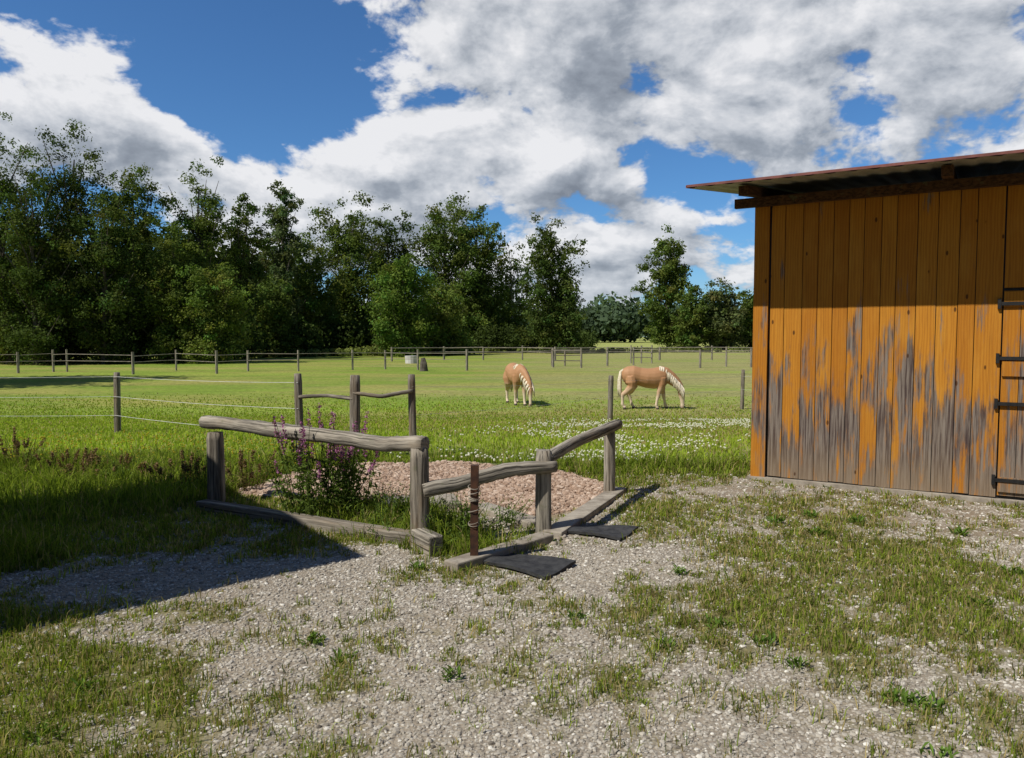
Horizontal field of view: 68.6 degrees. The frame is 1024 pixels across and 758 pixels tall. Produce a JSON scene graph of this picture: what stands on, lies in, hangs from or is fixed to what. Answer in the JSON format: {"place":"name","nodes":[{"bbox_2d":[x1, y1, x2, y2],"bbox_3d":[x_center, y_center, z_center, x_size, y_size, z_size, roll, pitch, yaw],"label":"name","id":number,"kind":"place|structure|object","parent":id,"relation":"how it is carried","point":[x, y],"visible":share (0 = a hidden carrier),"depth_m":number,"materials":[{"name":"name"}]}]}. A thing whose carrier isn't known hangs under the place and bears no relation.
{"place":"outdoors","nodes":[
{"label":"outdoors","id":0,"kind":"place"},
{"bbox_2d":[5,218,323,350],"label":"woodland backdrop","id":1,"kind":"structure","parent":0,"point":[163,231],"depth_m":88.50,"materials":[{"name":"green plant"}]},
{"bbox_2d":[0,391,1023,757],"bbox_3d":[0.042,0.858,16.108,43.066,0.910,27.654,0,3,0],"label":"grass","id":2,"kind":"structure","parent":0,"point":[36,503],"depth_m":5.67,"materials":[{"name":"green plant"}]},
{"bbox_2d":[0,337,1023,757],"bbox_3d":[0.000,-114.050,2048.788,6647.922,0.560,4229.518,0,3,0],"label":"ground","id":3,"kind":"structure","parent":0,"point":[272,379],"depth_m":4.91,"materials":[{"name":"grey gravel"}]},
{"bbox_2d":[0,160,29,361],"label":"broadleaf tree","id":4,"kind":"object","parent":3,"relation":"on","point":[7,250],"visible":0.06,"depth_m":63.55,"materials":[{"name":"green plant"}]},
{"bbox_2d":[0,426,46,465],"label":"tall weed","id":5,"kind":"object","parent":3,"relation":"on","point":[16,444],"visible":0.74,"depth_m":9.50,"materials":[{"name":"green plant"}]},
{"bbox_2d":[0,112,66,363],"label":"alder tree","id":6,"kind":"object","parent":3,"relation":"on","point":[5,187],"visible":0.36,"depth_m":59.00,"materials":[{"name":"green plant"}]},
{"bbox_2d":[19,443,58,467],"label":"tall weed","id":7,"kind":"object","parent":3,"relation":"on","point":[36,453],"visible":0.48,"depth_m":9.39,"materials":[{"name":"brown plant"}]},
{"bbox_2d":[0,161,88,364],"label":"alder tree","id":8,"kind":"object","parent":3,"relation":"on","point":[32,335],"visible":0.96,"depth_m":57.10,"materials":[{"name":"green plant"}]},
{"bbox_2d":[20,447,102,472],"bbox_3d":[-5.346,1.047,8.922,0.873,0.468,0.819,-2,4,-37],"label":"tall weed","id":9,"kind":"object","parent":3,"relation":"on","point":[92,455],"visible":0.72,"depth_m":8.96,"materials":[{"name":"brown plant"}]},
{"bbox_2d":[1,118,135,362],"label":"alder tree","id":10,"kind":"object","parent":3,"relation":"on","point":[58,182],"visible":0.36,"depth_m":62.32,"materials":[{"name":"green plant"}]},
{"bbox_2d":[44,449,109,471],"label":"tall weed","id":11,"kind":"object","parent":3,"relation":"on","point":[52,458],"visible":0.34,"depth_m":9.00,"materials":[{"name":"brown plant"}]},
{"bbox_2d":[56,452,143,480],"bbox_3d":[-4.807,1.082,8.733,0.848,0.420,0.746,-3,4,-40],"label":"tall weed","id":12,"kind":"object","parent":3,"relation":"on","point":[71,469],"visible":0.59,"depth_m":8.74,"materials":[{"name":"brown plant"}]},
{"bbox_2d":[46,170,155,363],"bbox_3d":[-32.060,-8.613,59.371,7.423,15.500,7.580,-1,4,-25],"label":"alder tree","id":13,"kind":"object","parent":3,"relation":"on","point":[106,255],"visible":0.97,"depth_m":59.12,"materials":[{"name":"green plant"}]},
{"bbox_2d":[90,448,144,472],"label":"tall weed","id":14,"kind":"object","parent":3,"relation":"on","point":[116,463],"visible":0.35,"depth_m":9.14,"materials":[{"name":"brown plant"}]},
{"bbox_2d":[94,456,165,486],"bbox_3d":[-4.466,1.096,8.521,0.677,0.387,0.872,2,4,25],"label":"tall weed","id":15,"kind":"object","parent":3,"relation":"on","point":[104,471],"visible":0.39,"depth_m":8.45,"materials":[{"name":"brown plant"}]},
{"bbox_2d":[92,164,170,361],"bbox_3d":[-32.850,-10.076,66.114,6.986,17.688,6.805,1,3,17],"label":"alder tree","id":16,"kind":"object","parent":3,"relation":"on","point":[130,198],"visible":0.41,"depth_m":64.90,"materials":[{"name":"green plant"}]},
{"bbox_2d":[127,215,206,362],"bbox_3d":[-28.175,-7.158,61.485,6.189,12.348,5.927,0,3,0],"label":"alder tree","id":17,"kind":"object","parent":3,"relation":"on","point":[171,287],"visible":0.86,"depth_m":60.86,"materials":[{"name":"green plant"}]},
{"bbox_2d":[134,458,202,484],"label":"tall weed","id":18,"kind":"object","parent":3,"relation":"on","point":[150,470],"visible":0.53,"depth_m":8.44,"materials":[{"name":"brown plant"}]},
{"bbox_2d":[151,450,206,482],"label":"tall weed","id":19,"kind":"object","parent":3,"relation":"on","point":[182,463],"visible":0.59,"depth_m":8.43,"materials":[{"name":"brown plant"}]},
{"bbox_2d":[182,441,206,488],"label":"tall weed","id":20,"kind":"object","parent":3,"relation":"on","point":[200,472],"visible":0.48,"depth_m":7.98,"materials":[{"name":"green plant"}]},
{"bbox_2d":[147,156,251,357],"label":"alder tree","id":21,"kind":"object","parent":3,"relation":"on","point":[200,226],"visible":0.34,"depth_m":68.31,"materials":[{"name":"green plant"}]},
{"bbox_2d":[162,262,256,363],"bbox_3d":[-24.713,-5.345,61.554,7.164,8.726,6.994,-2,4,-27],"label":"alder tree","id":22,"kind":"object","parent":3,"relation":"on","point":[223,294],"visible":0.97,"depth_m":60.86,"materials":[{"name":"green plant"}]},
{"bbox_2d":[3,349,465,373],"bbox_3d":[-18.922,-1.083,46.574,32.345,1.499,5.050,-1,3,-10],"label":"paddock fence","id":23,"kind":"object","parent":3,"relation":"on","point":[216,355],"visible":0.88,"depth_m":46.89,"materials":[{"name":"wood"}]},
{"bbox_2d":[219,192,273,358],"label":"alder tree","id":24,"kind":"object","parent":3,"relation":"on","point":[245,221],"visible":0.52,"depth_m":72.98,"materials":[{"name":"green plant"}]},
{"bbox_2d":[225,449,277,490],"bbox_3d":[-2.894,1.013,8.294,0.551,0.510,0.458,3,4,38],"label":"tall weed","id":25,"kind":"object","parent":3,"relation":"on","point":[242,465],"visible":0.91,"depth_m":8.25,"materials":[{"name":"green plant"}]},
{"bbox_2d":[248,274,314,356],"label":"broadleaf tree","id":26,"kind":"object","parent":3,"relation":"on","point":[275,316],"visible":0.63,"depth_m":78.72,"materials":[{"name":"green plant"}]},
{"bbox_2d":[253,179,312,347],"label":"poplar tree","id":27,"kind":"object","parent":3,"relation":"on","point":[279,221],"visible":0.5,"depth_m":82.70,"materials":[{"name":"green plant"}]},
{"bbox_2d":[11,297,600,359],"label":"understorey shrubs","id":28,"kind":"object","parent":3,"relation":"on","point":[347,336],"visible":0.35,"depth_m":86.98,"materials":[{"name":"green plant"}]},
{"bbox_2d":[268,239,346,355],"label":"broadleaf tree","id":29,"kind":"object","parent":3,"relation":"on","point":[309,292],"visible":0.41,"depth_m":86.50,"materials":[{"name":"green plant"}]},
{"bbox_2d":[256,403,375,518],"bbox_3d":[-1.780,0.827,7.049,0.943,1.167,0.998,3,4,41],"label":"purple loosestrife","id":30,"kind":"object","parent":3,"relation":"on","point":[308,483],"visible":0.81,"depth_m":6.96,"materials":[{"name":"green plant"}]},
{"bbox_2d":[294,190,392,328],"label":"broadleaf tree","id":31,"kind":"object","parent":3,"relation":"on","point":[356,251],"visible":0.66,"depth_m":95.97,"materials":[{"name":"green plant"}]},
{"bbox_2d":[323,446,381,511],"bbox_3d":[-1.538,0.974,7.382,0.579,0.879,0.717,-1,4,-22],"label":"purple loosestrife","id":32,"kind":"object","parent":3,"relation":"on","point":[370,480],"visible":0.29,"depth_m":7.33,"materials":[{"name":"green plant"}]},
{"bbox_2d":[294,373,416,456],"bbox_3d":[-2.232,0.598,10.544,1.761,1.335,0.356,0,3,4],"label":"wooden rail fence","id":33,"kind":"object","parent":3,"relation":"on","point":[353,397],"visible":0.78,"depth_m":10.54,"materials":[{"name":"grey wood"}]},
{"bbox_2d":[0,369,748,432],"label":"electric paddock fence","id":34,"kind":"object","parent":3,"relation":"on","point":[117,400],"visible":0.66,"depth_m":13.94,"materials":[{"name":"grey wood"}]},
{"bbox_2d":[339,481,409,523],"bbox_3d":[-1.197,1.159,6.864,0.503,0.464,0.856,-2,4,-35],"label":"tall weed","id":35,"kind":"object","parent":3,"relation":"on","point":[386,498],"visible":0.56,"depth_m":6.74,"materials":[{"name":"green plant"}]},
{"bbox_2d":[0,418,749,464],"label":"meadow flowers","id":36,"kind":"object","parent":3,"relation":"on","point":[623,435],"visible":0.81,"depth_m":11.56,"materials":[{"name":"white plant"}]},
{"bbox_2d":[364,203,426,321],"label":"broadleaf tree","id":37,"kind":"object","parent":3,"relation":"on","point":[387,253],"visible":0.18,"depth_m":103.28,"materials":[{"name":"green plant"}]},
{"bbox_2d":[358,500,439,532],"bbox_3d":[-1.056,1.225,6.586,0.519,0.362,0.798,3,4,38],"label":"tall weed","id":38,"kind":"object","parent":3,"relation":"on","point":[385,523],"visible":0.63,"depth_m":6.40,"materials":[{"name":"green plant"}]},
{"bbox_2d":[359,251,442,356],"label":"broadleaf tree","id":39,"kind":"object","parent":3,"relation":"on","point":[389,325],"visible":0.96,"depth_m":82.56,"materials":[{"name":"green plant"}]},
{"bbox_2d":[371,482,431,512],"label":"tall weed","id":40,"kind":"object","parent":3,"relation":"on","point":[390,497],"visible":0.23,"depth_m":7.21,"materials":[{"name":"green plant"}]},
{"bbox_2d":[405,356,416,363],"bbox_3d":[-8.257,-1.571,61.639,1.053,0.670,1.080,0,3,0],"label":"water tank","id":41,"kind":"object","parent":3,"relation":"on","point":[410,359],"visible":0.77,"depth_m":61.19,"materials":[{"name":"white plastic"}]},
{"bbox_2d":[196,415,626,571],"bbox_3d":[-0.784,0.949,6.701,4.458,1.065,2.658,0,3,-8],"label":"hitching rail fence","id":42,"kind":"object","parent":3,"relation":"on","point":[542,468],"visible":0.9,"depth_m":6.47,"materials":[{"name":"grey wood"}]},
{"bbox_2d":[238,459,603,514],"bbox_3d":[-0.836,1.177,8.727,4.005,0.100,2.768,1,3,13],"label":"rubble patch","id":43,"kind":"object","parent":3,"relation":"on","point":[513,486],"visible":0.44,"depth_m":8.34,"materials":[{"name":"gravel"}]},
{"bbox_2d":[420,358,427,370],"bbox_3d":[-5.589,-0.882,47.715,0.548,0.968,0.513,0,3,0],"label":"tree stump","id":44,"kind":"object","parent":3,"relation":"on","point":[423,365],"visible":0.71,"depth_m":47.53,"materials":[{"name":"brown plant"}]},
{"bbox_2d":[403,191,489,346],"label":"broadleaf tree","id":45,"kind":"object","parent":3,"relation":"on","point":[438,241],"visible":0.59,"depth_m":101.93,"materials":[{"name":"green plant"}]},
{"bbox_2d":[414,281,489,354],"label":"broadleaf tree","id":46,"kind":"object","parent":3,"relation":"on","point":[444,311],"visible":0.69,"depth_m":88.53,"materials":[{"name":"green plant"}]},
{"bbox_2d":[421,489,489,542],"bbox_3d":[-0.454,1.134,6.198,0.565,0.606,0.457,0,3,0],"label":"tall weed","id":47,"kind":"object","parent":3,"relation":"on","point":[449,521],"visible":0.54,"depth_m":6.13,"materials":[{"name":"green plant"}]},
{"bbox_2d":[442,491,485,521],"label":"tall weed","id":48,"kind":"object","parent":3,"relation":"on","point":[457,502],"visible":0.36,"depth_m":6.86,"materials":[{"name":"green plant"}]},
{"bbox_2d":[468,464,479,555],"bbox_3d":[-0.285,1.065,5.640,0.091,0.846,0.091,0,3,0],"label":"steel post","id":49,"kind":"object","parent":3,"relation":"on","point":[474,499],"visible":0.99,"depth_m":5.61,"materials":[{"name":"metal"}]},
{"bbox_2d":[440,204,519,338],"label":"broadleaf tree","id":50,"kind":"object","parent":3,"relation":"on","point":[485,268],"visible":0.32,"depth_m":106.04,"materials":[{"name":"green plant"}]},
{"bbox_2d":[454,492,526,534],"bbox_3d":[-0.176,1.208,6.601,0.579,0.382,0.536,1,3,19],"label":"tall weed","id":51,"kind":"object","parent":3,"relation":"on","point":[493,522],"visible":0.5,"depth_m":6.62,"materials":[{"name":"green plant"}]},
{"bbox_2d":[465,281,518,348],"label":"broadleaf tree","id":52,"kind":"object","parent":3,"relation":"on","point":[489,299],"visible":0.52,"depth_m":104.60,"materials":[{"name":"green plant"}]},
{"bbox_2d":[251,343,752,357],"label":"meadow hedge","id":53,"kind":"object","parent":3,"relation":"on","point":[370,350],"visible":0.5,"depth_m":85.23,"materials":[{"name":"green plant"}]},
{"bbox_2d":[490,498,532,526],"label":"tall weed","id":54,"kind":"object","parent":3,"relation":"on","point":[510,512],"visible":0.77,"depth_m":6.80,"materials":[{"name":"green plant"}]},
{"bbox_2d":[492,242,538,329],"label":"birch tree","id":55,"kind":"object","parent":3,"relation":"on","point":[507,286],"visible":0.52,"depth_m":110.22,"materials":[{"name":"green plant"}]},
{"bbox_2d":[9,509,1022,757],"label":"broadleaf weeds","id":56,"kind":"object","parent":3,"relation":"on","point":[935,703],"visible":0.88,"depth_m":3.90,"materials":[{"name":"green plant"}]},
{"bbox_2d":[503,363,534,406],"bbox_3d":[0.178,0.168,24.247,0.674,1.359,2.069,-1,3,-14],"label":"haflinger horse","id":57,"kind":"object","parent":3,"relation":"on","point":[515,376],"visible":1,"depth_m":23.84},
{"bbox_2d":[315,291,742,341],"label":"distant woodland","id":58,"kind":"object","parent":3,"relation":"on","point":[610,319],"visible":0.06,"depth_m":268.74,"materials":[{"name":"green plant"}]},
{"bbox_2d":[483,553,575,579],"bbox_3d":[0.102,1.372,5.599,0.613,0.053,0.441,2,4,34],"label":"rubber mat","id":59,"kind":"object","parent":3,"relation":"on","point":[538,565],"visible":0.98,"depth_m":5.55,"materials":[{"name":"black rubber"}]},
{"bbox_2d":[513,212,589,351],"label":"alder tree","id":60,"kind":"object","parent":3,"relation":"on","point":[546,269],"visible":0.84,"depth_m":96.10,"materials":[{"name":"green plant"}]},
{"bbox_2d":[550,534,570,545],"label":"field stones","id":61,"kind":"object","parent":3,"relation":"on","point":[558,538],"visible":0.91,"depth_m":6.25,"materials":[{"name":"beige stone"}]},
{"bbox_2d":[539,277,587,353],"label":"alder tree","id":62,"kind":"object","parent":3,"relation":"on","point":[568,319],"visible":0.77,"depth_m":95.66,"materials":[{"name":"green plant"}]},
{"bbox_2d":[551,349,579,365],"bbox_3d":[4.087,-1.562,56.153,2.316,1.373,0.154,0,3,0],"label":"paddock fence","id":63,"kind":"object","parent":3,"relation":"on","point":[564,355],"visible":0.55,"depth_m":56.09,"materials":[{"name":"grey wood"}]},
{"bbox_2d":[391,345,752,360],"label":"paddock fence","id":64,"kind":"object","parent":3,"relation":"on","point":[555,352],"visible":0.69,"depth_m":70.05,"materials":[{"name":"wood"}]},
{"bbox_2d":[567,525,638,540],"bbox_3d":[0.790,1.316,6.524,0.507,0.055,0.418,2,4,28],"label":"rubber mat","id":65,"kind":"object","parent":3,"relation":"on","point":[611,531],"visible":0.98,"depth_m":6.48,"materials":[{"name":"black rubber"}]},
{"bbox_2d":[466,347,752,370],"bbox_3d":[8.334,-1.540,54.117,24.512,1.557,6.196,-1,3,-12],"label":"paddock fence","id":66,"kind":"object","parent":3,"relation":"on","point":[607,350],"visible":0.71,"depth_m":53.67,"materials":[{"name":"wood"}]},
{"bbox_2d":[630,345,652,362],"bbox_3d":[10.616,-1.983,61.612,1.823,1.594,0.149,0,3,0],"label":"paddock fence","id":67,"kind":"object","parent":3,"relation":"on","point":[641,352],"visible":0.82,"depth_m":61.55,"materials":[{"name":"grey wood"}]},
{"bbox_2d":[617,366,684,409],"bbox_3d":[4.212,0.263,22.766,2.027,1.330,0.660,0,3,3],"label":"haflinger horse","id":68,"kind":"object","parent":3,"relation":"on","point":[659,378],"visible":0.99,"depth_m":22.57},
{"bbox_2d":[630,223,692,348],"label":"ash tree","id":69,"kind":"object","parent":3,"relation":"on","point":[669,274],"visible":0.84,"depth_m":126.06,"materials":[{"name":"green plant"}]},
{"bbox_2d":[670,284,716,348],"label":"broadleaf tree","id":70,"kind":"object","parent":3,"relation":"on","point":[689,321],"visible":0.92,"depth_m":120.58,"materials":[{"name":"green plant"}]},
{"bbox_2d":[695,277,751,349],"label":"broadleaf tree","id":71,"kind":"object","parent":3,"relation":"on","point":[726,315],"visible":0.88,"depth_m":121.52,"materials":[{"name":"green plant"}]},
{"bbox_2d":[738,289,753,349],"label":"broadleaf tree","id":72,"kind":"object","parent":3,"relation":"on","point":[747,301],"visible":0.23,"depth_m":124.84,"materials":[{"name":"green plant"}]},
{"bbox_2d":[686,149,1023,505],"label":"wooden barn","id":73,"kind":"structure","parent":3,"relation":"on","point":[888,327],"depth_m":8.10,"materials":[{"name":"orange wood"}]},
{"bbox_2d":[997,184,1023,496],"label":"door","id":74,"kind":"structure","parent":73,"relation":"in","point":[1014,260],"depth_m":7.55,"materials":[{"name":"orange wood"}]},
{"bbox_2d":[0,469,1023,757],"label":"gravel","id":75,"kind":"structure","parent":0,"point":[600,715],"depth_m":4.06,"materials":[{"name":"grey gravel"}]},
{"bbox_2d":[0,0,1023,311],"label":"sky","id":76,"kind":"structure","parent":0,"point":[598,117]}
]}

